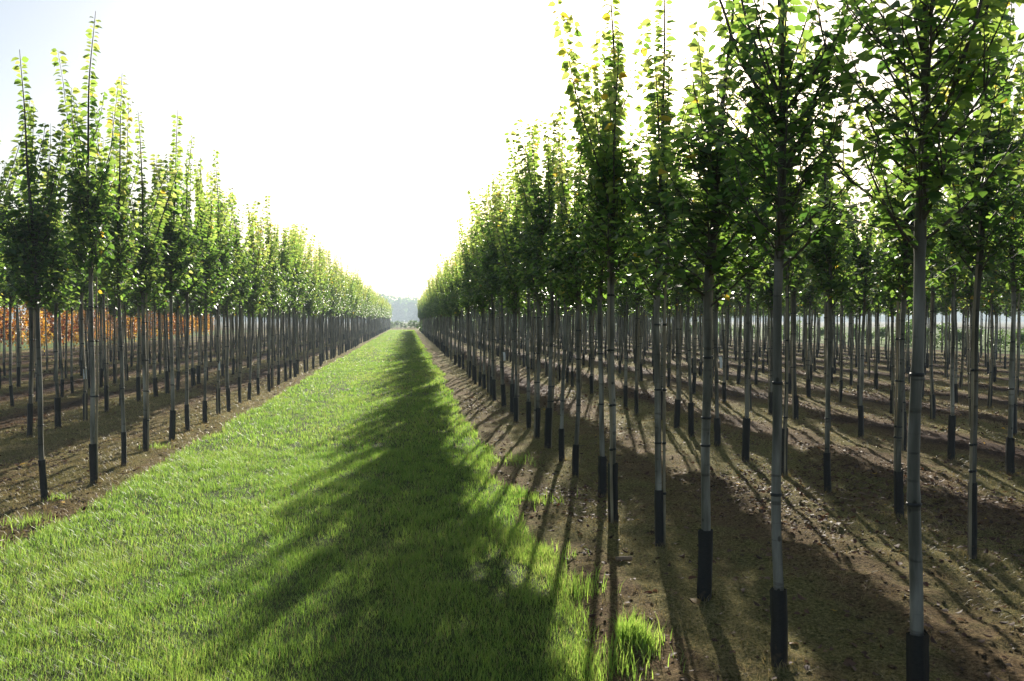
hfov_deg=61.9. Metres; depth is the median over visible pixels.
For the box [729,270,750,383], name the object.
young tree
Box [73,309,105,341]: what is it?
orange tree
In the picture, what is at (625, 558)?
wood offcut
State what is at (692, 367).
young tree
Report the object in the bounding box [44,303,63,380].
young tree
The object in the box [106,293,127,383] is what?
young tree
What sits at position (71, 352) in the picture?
young tree
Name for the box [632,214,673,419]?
young tree
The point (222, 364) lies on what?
young tree
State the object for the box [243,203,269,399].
young tree
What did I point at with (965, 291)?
young tree
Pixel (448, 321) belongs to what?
young tree
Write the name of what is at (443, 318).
young tree
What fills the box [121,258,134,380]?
young tree
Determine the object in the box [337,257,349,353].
young tree
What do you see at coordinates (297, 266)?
young tree
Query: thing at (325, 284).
young tree
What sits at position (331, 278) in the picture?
young tree
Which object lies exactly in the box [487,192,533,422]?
young tree
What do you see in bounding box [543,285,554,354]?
young tree
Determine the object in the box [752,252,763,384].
young tree
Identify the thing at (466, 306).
young tree
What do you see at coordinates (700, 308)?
young tree
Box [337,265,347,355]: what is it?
young tree
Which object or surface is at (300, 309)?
young tree
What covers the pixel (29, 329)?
young tree
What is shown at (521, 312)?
young tree
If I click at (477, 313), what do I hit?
young tree
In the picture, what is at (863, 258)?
young tree
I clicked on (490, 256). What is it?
young tree
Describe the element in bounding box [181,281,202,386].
young tree
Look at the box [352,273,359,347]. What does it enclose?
young tree
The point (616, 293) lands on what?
young tree
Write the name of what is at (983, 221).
young tree
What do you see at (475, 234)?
young tree
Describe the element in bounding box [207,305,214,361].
young tree
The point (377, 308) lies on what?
distant tree mass
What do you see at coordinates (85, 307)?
young tree
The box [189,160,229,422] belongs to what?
young tree
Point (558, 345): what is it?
young tree
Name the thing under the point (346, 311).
young tree
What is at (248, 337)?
young tree
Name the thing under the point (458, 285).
young tree
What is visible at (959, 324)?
field
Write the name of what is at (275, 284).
young tree
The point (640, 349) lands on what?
young tree
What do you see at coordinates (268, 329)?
young tree
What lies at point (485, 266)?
young tree
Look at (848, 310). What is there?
young tree
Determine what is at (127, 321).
orange tree
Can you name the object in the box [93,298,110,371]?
young tree
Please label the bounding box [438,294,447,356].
young tree
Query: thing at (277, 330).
young tree
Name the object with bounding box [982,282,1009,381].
young tree
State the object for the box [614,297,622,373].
young tree
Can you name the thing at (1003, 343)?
green shrub
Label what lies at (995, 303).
young tree
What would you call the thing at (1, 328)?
orange tree
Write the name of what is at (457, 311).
young tree
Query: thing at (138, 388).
young tree
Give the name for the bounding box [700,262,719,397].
young tree
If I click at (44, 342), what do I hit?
orange tree
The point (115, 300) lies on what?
young tree
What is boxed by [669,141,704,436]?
young tree
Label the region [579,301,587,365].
young tree
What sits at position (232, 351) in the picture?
young tree
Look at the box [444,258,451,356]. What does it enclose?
young tree
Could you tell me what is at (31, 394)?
young tree
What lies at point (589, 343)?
young tree
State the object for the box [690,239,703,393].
young tree
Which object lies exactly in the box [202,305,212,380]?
young tree
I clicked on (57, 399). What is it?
young tree
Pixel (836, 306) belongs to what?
young tree
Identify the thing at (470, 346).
young tree
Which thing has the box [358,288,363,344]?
young tree
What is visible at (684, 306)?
young tree
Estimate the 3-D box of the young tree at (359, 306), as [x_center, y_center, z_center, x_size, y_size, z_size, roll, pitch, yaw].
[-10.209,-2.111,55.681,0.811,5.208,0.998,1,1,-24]
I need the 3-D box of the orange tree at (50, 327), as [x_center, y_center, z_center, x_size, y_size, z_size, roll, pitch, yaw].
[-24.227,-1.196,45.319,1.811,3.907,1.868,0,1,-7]
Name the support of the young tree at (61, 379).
on the ground at (892, 606)
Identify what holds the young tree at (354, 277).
on the ground at (892, 606)
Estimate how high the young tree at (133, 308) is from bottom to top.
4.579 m
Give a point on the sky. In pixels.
(370, 125)
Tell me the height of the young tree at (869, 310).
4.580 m
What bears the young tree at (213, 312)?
on the ground at (892, 606)
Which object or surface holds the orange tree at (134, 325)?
on the ground at (892, 606)
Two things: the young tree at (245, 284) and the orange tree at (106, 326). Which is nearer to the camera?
the young tree at (245, 284)
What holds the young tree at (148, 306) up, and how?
on the ground at (892, 606)
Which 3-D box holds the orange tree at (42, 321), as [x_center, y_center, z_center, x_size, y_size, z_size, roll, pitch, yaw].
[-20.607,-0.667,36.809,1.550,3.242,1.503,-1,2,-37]
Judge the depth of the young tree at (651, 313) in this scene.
32.72 m
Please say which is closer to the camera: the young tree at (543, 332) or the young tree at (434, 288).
the young tree at (543, 332)
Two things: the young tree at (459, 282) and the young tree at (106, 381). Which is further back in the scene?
the young tree at (459, 282)
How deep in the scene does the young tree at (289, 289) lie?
24.55 m
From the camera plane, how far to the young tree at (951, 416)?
10.76 m
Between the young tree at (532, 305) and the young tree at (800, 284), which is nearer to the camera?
the young tree at (800, 284)
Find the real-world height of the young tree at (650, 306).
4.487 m
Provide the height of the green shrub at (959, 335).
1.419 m
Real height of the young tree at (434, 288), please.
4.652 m
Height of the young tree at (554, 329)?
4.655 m
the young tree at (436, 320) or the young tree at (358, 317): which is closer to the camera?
the young tree at (436, 320)
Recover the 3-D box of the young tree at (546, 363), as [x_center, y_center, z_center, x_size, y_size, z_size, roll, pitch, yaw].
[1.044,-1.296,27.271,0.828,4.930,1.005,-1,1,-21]
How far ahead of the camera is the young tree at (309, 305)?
29.85 m
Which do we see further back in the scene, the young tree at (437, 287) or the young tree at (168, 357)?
the young tree at (437, 287)
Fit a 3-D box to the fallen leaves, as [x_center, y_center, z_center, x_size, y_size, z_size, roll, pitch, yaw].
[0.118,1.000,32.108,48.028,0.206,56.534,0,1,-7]
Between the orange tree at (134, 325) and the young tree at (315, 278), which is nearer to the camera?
the young tree at (315, 278)
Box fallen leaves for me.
[0,346,1023,680]
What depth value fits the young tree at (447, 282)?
36.14 m
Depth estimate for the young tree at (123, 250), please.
10.32 m
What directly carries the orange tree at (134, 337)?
on the ground at (892, 606)
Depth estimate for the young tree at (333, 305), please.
38.51 m
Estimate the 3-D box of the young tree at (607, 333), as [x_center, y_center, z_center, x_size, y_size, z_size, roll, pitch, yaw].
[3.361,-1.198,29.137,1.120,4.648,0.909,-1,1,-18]
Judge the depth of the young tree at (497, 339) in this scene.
42.72 m
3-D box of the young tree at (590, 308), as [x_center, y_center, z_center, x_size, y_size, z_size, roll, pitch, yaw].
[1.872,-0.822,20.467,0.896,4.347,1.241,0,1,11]
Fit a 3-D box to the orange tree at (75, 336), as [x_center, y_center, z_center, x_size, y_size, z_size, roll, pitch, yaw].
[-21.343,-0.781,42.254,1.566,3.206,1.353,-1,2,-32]
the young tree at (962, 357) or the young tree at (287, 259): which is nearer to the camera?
the young tree at (962, 357)
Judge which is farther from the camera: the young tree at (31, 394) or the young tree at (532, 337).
the young tree at (532, 337)
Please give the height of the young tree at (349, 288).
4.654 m
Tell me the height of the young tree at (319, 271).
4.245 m
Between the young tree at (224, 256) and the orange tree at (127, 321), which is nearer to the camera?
the young tree at (224, 256)
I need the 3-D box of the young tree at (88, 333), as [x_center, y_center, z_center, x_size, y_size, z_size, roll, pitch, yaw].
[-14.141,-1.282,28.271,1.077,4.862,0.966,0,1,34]
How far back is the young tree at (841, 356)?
18.52 m
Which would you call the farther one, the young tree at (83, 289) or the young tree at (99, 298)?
the young tree at (99, 298)
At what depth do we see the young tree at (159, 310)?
28.09 m
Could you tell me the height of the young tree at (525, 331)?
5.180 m
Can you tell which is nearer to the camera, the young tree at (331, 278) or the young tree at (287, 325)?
the young tree at (331, 278)
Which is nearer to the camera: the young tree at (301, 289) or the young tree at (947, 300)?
the young tree at (947, 300)
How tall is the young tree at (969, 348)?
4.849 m
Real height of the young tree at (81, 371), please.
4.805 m
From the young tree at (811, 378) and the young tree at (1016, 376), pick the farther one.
the young tree at (811, 378)
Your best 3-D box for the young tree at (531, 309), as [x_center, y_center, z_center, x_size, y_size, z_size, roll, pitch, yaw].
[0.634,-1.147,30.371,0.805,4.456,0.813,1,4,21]
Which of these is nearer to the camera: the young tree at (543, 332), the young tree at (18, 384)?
the young tree at (18, 384)
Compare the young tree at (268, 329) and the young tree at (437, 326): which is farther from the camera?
the young tree at (437, 326)
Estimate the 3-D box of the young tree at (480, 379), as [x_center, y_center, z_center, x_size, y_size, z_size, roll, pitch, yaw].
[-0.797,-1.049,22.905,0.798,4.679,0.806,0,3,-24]
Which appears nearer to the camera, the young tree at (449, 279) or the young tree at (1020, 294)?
the young tree at (1020, 294)
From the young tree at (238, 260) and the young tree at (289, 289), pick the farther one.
the young tree at (289, 289)
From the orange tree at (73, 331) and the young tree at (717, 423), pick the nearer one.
the young tree at (717, 423)
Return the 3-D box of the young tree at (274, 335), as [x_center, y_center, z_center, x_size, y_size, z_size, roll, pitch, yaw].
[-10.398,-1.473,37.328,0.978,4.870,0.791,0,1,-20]
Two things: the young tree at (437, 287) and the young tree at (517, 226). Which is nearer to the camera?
the young tree at (517, 226)
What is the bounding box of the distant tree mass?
[1,239,1023,377]
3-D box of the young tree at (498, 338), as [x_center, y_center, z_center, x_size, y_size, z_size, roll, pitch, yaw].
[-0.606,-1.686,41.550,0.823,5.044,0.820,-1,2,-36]
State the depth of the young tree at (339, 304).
41.62 m
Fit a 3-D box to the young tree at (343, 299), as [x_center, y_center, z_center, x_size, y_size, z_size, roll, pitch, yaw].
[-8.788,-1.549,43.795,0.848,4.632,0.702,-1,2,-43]
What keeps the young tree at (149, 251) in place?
on the ground at (892, 606)
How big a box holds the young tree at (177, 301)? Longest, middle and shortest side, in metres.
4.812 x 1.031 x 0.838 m
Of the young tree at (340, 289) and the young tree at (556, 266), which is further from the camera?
the young tree at (340, 289)
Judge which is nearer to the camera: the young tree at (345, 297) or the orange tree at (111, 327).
the young tree at (345, 297)
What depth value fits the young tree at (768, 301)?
21.82 m
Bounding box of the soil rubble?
[0,390,1023,680]
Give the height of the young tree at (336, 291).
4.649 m
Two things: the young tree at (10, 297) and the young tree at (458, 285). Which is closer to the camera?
the young tree at (10, 297)
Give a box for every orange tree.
[0,306,20,357]
[0,307,15,342]
[0,307,28,346]
[15,304,52,343]
[20,310,46,347]
[21,309,53,351]
[41,309,78,344]
[48,308,75,356]
[48,312,69,353]
[67,309,95,347]
[67,311,78,350]
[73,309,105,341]
[94,308,113,342]
[97,307,116,349]
[112,315,141,350]
[115,316,134,333]
[126,315,145,349]
[137,310,157,339]
[153,311,168,339]
[157,315,183,334]
[179,315,193,343]
[183,312,198,343]
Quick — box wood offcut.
[615,556,631,560]
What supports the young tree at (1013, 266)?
on the ground at (892, 606)
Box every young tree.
[0,49,85,499]
[0,100,35,274]
[0,108,69,436]
[0,185,32,406]
[0,254,10,306]
[5,217,24,386]
[10,221,29,362]
[28,209,63,401]
[36,166,86,427]
[43,11,125,484]
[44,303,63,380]
[47,205,75,396]
[53,152,116,420]
[63,216,100,388]
[65,214,86,392]
[65,304,74,378]
[75,294,88,375]
[84,296,94,368]
[87,75,149,465]
[87,281,109,387]
[93,183,147,405]
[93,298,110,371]
[94,138,120,411]
[105,303,126,357]
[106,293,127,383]
[110,112,183,450]
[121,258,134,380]
[123,302,128,368]
[125,197,154,401]
[126,200,178,396]
[127,301,150,376]
[146,304,151,373]
[148,110,200,440]
[151,302,166,373]
[158,215,178,393]
[166,296,174,371]
[167,135,215,430]
[168,300,185,369]
[173,210,202,390]
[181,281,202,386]
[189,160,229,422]
[190,294,209,383]
[191,149,238,414]
[200,308,210,364]
[201,189,260,411]
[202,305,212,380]
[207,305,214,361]
[208,307,220,360]
[214,286,234,375]
[216,191,256,403]
[227,250,248,374]
[229,312,230,358]
[234,255,245,371]
[236,226,248,358]
[242,303,251,367]
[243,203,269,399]
[243,206,275,394]
[244,248,251,367]
[255,239,266,364]
[256,221,286,387]
[262,195,283,391]
[266,305,274,362]
[271,227,299,384]
[272,224,311,376]
[274,265,277,360]
[275,305,282,355]
[277,233,301,381]
[279,231,307,378]
[279,307,287,357]
[284,306,291,355]
[285,308,291,357]
[286,232,315,373]
[290,307,299,354]
[296,306,301,341]
[298,221,312,372]
[299,307,301,351]
[305,254,318,371]
[305,256,325,367]
[307,243,323,368]
[312,238,327,365]
[312,245,329,349]
[315,259,332,360]
[320,247,331,363]
[324,249,336,359]
[327,266,338,358]
[328,249,340,356]
[329,260,342,357]
[334,260,344,355]
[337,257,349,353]
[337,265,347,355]
[339,268,346,354]
[340,271,360,350]
[340,272,348,352]
[342,269,352,351]
[343,275,351,313]
[345,271,358,349]
[346,274,356,348]
[346,278,361,347]
[348,280,363,348]
[352,269,361,346]
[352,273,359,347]
[356,300,362,345]
[358,287,364,336]
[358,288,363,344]
[429,271,441,350]
[430,277,438,348]
[431,283,436,344]
[432,308,437,346]
[434,294,441,348]
[435,262,447,355]
[435,271,443,351]
[435,275,443,352]
[438,265,453,360]
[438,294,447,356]
[439,265,451,356]
[440,244,465,362]
[440,267,443,333]
[441,261,450,338]
[444,252,453,316]
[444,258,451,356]
[447,255,463,364]
[449,256,465,366]
[453,235,468,367]
[454,237,464,368]
[456,214,480,384]
[456,240,470,373]
[457,230,472,364]
[461,206,480,380]
[461,214,472,377]
[466,217,488,388]
[467,167,514,406]
[467,214,490,386]
[468,182,494,392]
[474,172,501,401]
[474,174,514,396]
[475,309,480,348]
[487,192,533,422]
[491,156,526,413]
[495,298,505,321]
[495,300,499,355]
[495,302,497,355]
[500,305,507,354]
[502,118,560,429]
[503,301,511,361]
[503,306,509,360]
[504,112,573,448]
[512,123,557,438]
[517,308,523,364]
[518,298,526,366]
[520,291,526,368]
[522,291,536,369]
[526,292,536,371]
[530,294,548,372]
[535,287,548,375]
[540,105,591,461]
[541,309,546,354]
[543,93,597,477]
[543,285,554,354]
[546,287,570,380]
[547,0,651,523]
[547,310,555,357]
[559,26,634,496]
[560,297,571,383]
[561,307,575,362]
[563,299,579,386]
[579,257,604,393]
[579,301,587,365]
[583,307,590,367]
[584,215,623,388]
[590,258,607,311]
[602,298,616,372]
[604,0,710,546]
[614,167,648,408]
[614,271,634,345]
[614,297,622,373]
[620,170,649,414]
[628,265,649,368]
[629,0,824,601]
[629,305,634,363]
[631,273,648,381]
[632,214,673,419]
[641,265,661,383]
[642,304,647,363]
[645,297,653,365]
[652,280,674,386]
[660,160,700,427]
[660,218,693,386]
[666,309,675,367]
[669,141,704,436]
[683,0,873,667]
[684,302,693,372]
[689,136,742,446]
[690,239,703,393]
[690,288,702,375]
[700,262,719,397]
[709,223,731,402]
[712,307,713,377]
[723,283,736,379]
[724,80,775,461]
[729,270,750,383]
[730,229,764,409]
[743,301,755,371]
[751,201,789,413]
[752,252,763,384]
[753,33,816,475]
[756,277,789,312]
[759,302,764,372]
[773,144,815,419]
[782,277,805,393]
[789,291,802,339]
[792,241,823,396]
[797,78,863,492]
[802,149,847,426]
[810,298,821,380]
[813,0,1023,680]
[823,177,862,401]
[831,296,839,383]
[836,159,889,437]
[840,220,856,385]
[842,202,878,407]
[843,35,960,517]
[851,237,872,343]
[858,128,935,449]
[858,232,885,389]
[858,238,875,376]
[867,208,912,413]
[878,241,891,379]
[883,285,908,382]
[906,299,912,382]
[922,230,944,398]
[926,190,958,418]
[928,1,1023,558]
[930,86,981,459]
[936,208,968,402]
[944,277,969,388]
[947,162,997,426]
[956,298,981,379]
[978,52,1023,474]
[980,242,1010,407]
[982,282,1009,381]
[983,268,1003,383]
[988,108,1023,435]
[1001,265,1023,411]
[1002,263,1023,395]
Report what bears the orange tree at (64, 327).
on the ground at (892, 606)
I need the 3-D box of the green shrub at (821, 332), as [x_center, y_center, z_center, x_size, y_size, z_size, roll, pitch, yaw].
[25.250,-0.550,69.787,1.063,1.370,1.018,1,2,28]
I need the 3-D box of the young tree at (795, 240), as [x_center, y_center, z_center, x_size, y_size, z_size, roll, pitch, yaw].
[3.176,-1.033,9.811,0.784,5.275,0.779,1,2,33]
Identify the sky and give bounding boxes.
[0,0,1023,319]
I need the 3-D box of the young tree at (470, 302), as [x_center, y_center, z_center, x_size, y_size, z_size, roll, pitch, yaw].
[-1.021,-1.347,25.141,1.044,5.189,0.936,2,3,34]
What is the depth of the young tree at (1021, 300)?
19.88 m
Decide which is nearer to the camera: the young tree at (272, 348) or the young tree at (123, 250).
the young tree at (123, 250)
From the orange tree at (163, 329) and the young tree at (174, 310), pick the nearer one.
the young tree at (174, 310)
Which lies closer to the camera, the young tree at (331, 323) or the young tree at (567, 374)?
the young tree at (567, 374)
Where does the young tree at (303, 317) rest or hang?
on the ground at (892, 606)
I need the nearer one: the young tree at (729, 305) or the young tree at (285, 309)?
the young tree at (729, 305)
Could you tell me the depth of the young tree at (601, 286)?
8.65 m
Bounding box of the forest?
[1,293,1023,321]
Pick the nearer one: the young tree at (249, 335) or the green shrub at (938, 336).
the young tree at (249, 335)
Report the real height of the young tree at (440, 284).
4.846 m
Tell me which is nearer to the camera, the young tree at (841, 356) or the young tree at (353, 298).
the young tree at (841, 356)
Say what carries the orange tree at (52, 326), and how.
on the ground at (892, 606)
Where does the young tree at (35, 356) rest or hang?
on the ground at (892, 606)
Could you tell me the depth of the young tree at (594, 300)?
19.49 m
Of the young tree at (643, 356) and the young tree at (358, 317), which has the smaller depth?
the young tree at (643, 356)
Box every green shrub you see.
[790,320,801,336]
[816,326,823,340]
[873,326,884,343]
[894,319,911,345]
[936,323,950,346]
[950,327,961,348]
[979,328,1009,350]
[1008,329,1023,351]
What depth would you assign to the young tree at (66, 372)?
26.04 m
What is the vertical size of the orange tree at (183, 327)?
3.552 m
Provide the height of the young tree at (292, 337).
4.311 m
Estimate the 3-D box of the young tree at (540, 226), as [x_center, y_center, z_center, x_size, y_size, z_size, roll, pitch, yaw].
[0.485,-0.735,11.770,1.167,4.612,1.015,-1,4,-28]
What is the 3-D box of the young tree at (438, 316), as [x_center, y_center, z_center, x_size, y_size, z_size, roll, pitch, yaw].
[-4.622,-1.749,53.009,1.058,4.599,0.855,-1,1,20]
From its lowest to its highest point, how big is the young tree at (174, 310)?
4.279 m
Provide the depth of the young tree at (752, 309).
29.44 m
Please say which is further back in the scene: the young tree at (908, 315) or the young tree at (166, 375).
the young tree at (908, 315)
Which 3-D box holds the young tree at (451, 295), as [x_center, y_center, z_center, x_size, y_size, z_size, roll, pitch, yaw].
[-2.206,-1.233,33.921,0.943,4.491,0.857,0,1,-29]
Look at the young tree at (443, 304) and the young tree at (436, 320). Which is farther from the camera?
the young tree at (436, 320)
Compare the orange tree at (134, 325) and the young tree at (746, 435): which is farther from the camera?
the orange tree at (134, 325)
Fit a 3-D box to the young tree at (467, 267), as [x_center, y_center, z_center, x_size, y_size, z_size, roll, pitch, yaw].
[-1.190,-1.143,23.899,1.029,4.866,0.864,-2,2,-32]
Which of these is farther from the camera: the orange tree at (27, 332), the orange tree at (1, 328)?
the orange tree at (27, 332)
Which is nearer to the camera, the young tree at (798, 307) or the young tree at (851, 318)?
the young tree at (798, 307)
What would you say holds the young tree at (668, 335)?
on the ground at (892, 606)
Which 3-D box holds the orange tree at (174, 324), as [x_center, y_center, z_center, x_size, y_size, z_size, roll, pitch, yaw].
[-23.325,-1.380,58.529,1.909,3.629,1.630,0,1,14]
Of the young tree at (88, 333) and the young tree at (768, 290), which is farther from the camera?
the young tree at (88, 333)
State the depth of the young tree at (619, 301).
26.89 m
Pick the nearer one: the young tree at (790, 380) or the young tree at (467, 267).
the young tree at (790, 380)
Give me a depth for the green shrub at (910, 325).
57.24 m
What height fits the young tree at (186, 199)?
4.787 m
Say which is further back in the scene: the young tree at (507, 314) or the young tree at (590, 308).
the young tree at (507, 314)
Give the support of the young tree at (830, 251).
on the ground at (892, 606)
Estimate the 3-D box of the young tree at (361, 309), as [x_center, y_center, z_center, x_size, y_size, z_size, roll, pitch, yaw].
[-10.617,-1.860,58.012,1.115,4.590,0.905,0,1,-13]
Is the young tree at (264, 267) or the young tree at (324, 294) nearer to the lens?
the young tree at (264, 267)
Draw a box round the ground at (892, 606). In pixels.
[0,320,1023,680]
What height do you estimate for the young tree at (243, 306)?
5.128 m
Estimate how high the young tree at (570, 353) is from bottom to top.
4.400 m
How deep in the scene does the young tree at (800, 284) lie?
15.13 m
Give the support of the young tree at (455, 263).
on the ground at (892, 606)
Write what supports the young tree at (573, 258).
on the ground at (892, 606)
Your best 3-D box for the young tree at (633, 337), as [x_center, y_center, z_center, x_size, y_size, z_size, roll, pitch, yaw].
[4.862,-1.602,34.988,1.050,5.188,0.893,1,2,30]
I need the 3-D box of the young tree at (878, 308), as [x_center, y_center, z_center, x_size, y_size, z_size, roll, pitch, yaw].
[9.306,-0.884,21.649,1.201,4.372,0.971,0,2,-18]
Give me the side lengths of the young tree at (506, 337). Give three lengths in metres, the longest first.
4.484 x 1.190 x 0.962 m
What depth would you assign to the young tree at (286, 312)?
40.66 m
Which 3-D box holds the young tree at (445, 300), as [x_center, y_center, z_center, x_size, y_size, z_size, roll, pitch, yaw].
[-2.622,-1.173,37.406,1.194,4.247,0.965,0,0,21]
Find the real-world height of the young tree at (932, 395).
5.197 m
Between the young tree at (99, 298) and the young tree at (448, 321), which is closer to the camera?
the young tree at (99, 298)
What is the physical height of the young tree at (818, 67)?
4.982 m
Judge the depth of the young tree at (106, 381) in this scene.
16.35 m
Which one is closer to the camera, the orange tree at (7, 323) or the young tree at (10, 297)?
the young tree at (10, 297)
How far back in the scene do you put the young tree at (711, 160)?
5.36 m
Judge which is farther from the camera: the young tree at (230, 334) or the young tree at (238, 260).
the young tree at (230, 334)
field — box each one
[0,330,265,351]
[21,322,1023,327]
[587,327,1023,354]
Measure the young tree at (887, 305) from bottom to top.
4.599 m
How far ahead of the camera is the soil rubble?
7.21 m
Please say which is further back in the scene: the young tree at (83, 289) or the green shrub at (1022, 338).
the green shrub at (1022, 338)
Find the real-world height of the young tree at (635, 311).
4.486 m
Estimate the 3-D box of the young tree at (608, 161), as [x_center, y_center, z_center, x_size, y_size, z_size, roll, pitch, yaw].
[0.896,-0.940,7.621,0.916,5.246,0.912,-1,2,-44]
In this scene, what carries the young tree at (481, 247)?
on the ground at (892, 606)
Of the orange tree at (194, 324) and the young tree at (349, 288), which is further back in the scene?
the orange tree at (194, 324)
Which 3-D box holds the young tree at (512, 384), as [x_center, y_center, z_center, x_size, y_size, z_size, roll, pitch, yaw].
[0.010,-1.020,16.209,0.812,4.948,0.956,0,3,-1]
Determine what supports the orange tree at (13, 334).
on the ground at (892, 606)
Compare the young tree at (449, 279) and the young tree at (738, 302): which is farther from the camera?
the young tree at (449, 279)
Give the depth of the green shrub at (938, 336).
54.80 m
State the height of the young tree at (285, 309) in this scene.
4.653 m
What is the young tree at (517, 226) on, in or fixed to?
on the ground at (892, 606)
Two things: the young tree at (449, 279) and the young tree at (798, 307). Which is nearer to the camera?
the young tree at (798, 307)
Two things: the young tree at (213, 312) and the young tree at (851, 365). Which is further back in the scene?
the young tree at (213, 312)
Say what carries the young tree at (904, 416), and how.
on the ground at (892, 606)
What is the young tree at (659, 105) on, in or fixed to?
on the ground at (892, 606)
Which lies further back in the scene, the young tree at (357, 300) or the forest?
the forest
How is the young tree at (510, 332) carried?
on the ground at (892, 606)
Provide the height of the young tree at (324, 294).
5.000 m
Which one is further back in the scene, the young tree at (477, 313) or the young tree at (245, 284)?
the young tree at (477, 313)
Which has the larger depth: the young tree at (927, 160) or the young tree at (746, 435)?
the young tree at (746, 435)
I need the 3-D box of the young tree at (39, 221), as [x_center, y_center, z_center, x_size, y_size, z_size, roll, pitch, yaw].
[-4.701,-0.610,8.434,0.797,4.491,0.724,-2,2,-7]
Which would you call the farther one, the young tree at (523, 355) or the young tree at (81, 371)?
the young tree at (523, 355)
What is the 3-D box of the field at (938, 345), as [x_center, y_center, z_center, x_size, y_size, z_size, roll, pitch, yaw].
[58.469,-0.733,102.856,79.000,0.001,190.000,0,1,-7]
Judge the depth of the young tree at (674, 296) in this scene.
14.18 m
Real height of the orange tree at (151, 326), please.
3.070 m
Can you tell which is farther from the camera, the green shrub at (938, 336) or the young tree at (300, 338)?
the green shrub at (938, 336)
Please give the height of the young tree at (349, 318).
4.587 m
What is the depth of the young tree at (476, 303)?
21.88 m
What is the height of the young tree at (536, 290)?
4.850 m
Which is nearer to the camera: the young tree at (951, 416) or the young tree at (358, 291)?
the young tree at (951, 416)
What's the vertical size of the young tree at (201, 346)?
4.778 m
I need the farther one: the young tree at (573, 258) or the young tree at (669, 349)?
the young tree at (669, 349)
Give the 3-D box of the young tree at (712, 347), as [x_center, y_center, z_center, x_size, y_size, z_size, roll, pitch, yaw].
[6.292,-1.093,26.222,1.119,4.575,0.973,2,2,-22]
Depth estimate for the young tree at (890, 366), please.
25.31 m
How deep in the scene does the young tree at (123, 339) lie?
31.45 m
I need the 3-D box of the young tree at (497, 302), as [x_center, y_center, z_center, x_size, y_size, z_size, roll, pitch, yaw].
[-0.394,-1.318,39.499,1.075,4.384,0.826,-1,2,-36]
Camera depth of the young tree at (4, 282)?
16.69 m
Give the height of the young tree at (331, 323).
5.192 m
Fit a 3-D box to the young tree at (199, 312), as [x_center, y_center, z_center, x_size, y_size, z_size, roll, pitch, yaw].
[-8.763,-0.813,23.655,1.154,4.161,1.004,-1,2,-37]
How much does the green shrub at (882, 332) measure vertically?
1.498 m
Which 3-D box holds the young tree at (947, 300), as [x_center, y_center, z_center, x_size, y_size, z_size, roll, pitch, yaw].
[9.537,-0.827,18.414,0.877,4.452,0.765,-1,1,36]
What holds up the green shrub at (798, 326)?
on the field at (938, 345)
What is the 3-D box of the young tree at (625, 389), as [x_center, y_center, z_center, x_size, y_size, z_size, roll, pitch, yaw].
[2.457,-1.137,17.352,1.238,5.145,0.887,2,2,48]
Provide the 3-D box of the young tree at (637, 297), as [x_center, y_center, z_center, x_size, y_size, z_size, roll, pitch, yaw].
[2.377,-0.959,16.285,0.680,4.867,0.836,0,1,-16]
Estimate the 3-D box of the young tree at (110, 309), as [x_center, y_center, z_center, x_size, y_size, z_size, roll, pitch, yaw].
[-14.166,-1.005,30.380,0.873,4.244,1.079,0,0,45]
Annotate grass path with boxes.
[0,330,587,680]
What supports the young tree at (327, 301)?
on the ground at (892, 606)
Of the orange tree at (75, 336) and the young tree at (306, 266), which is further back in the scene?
the orange tree at (75, 336)
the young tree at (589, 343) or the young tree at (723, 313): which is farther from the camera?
the young tree at (589, 343)
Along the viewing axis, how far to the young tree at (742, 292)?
17.22 m
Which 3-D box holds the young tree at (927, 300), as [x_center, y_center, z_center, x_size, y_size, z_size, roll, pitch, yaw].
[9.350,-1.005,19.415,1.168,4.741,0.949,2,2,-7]
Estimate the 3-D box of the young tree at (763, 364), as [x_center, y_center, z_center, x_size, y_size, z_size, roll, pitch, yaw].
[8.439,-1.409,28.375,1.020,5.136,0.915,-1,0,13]
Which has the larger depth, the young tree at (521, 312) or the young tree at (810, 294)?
the young tree at (521, 312)
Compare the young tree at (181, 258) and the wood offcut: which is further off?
the young tree at (181, 258)
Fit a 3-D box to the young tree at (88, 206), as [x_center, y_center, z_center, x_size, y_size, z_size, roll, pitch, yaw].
[-4.567,-0.967,9.185,0.755,5.143,0.884,0,1,12]
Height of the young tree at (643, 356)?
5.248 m
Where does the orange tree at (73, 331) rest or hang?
on the ground at (892, 606)
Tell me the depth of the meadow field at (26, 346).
66.48 m
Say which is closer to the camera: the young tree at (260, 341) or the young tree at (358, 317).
the young tree at (260, 341)
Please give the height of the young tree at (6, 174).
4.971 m
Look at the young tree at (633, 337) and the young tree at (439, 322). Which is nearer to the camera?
the young tree at (633, 337)
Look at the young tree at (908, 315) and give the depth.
24.17 m
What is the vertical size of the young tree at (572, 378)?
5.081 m
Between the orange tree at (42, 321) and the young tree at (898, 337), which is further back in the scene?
the orange tree at (42, 321)
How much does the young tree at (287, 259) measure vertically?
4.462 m
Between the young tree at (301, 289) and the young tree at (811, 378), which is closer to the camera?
the young tree at (811, 378)
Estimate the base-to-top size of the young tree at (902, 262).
4.254 m

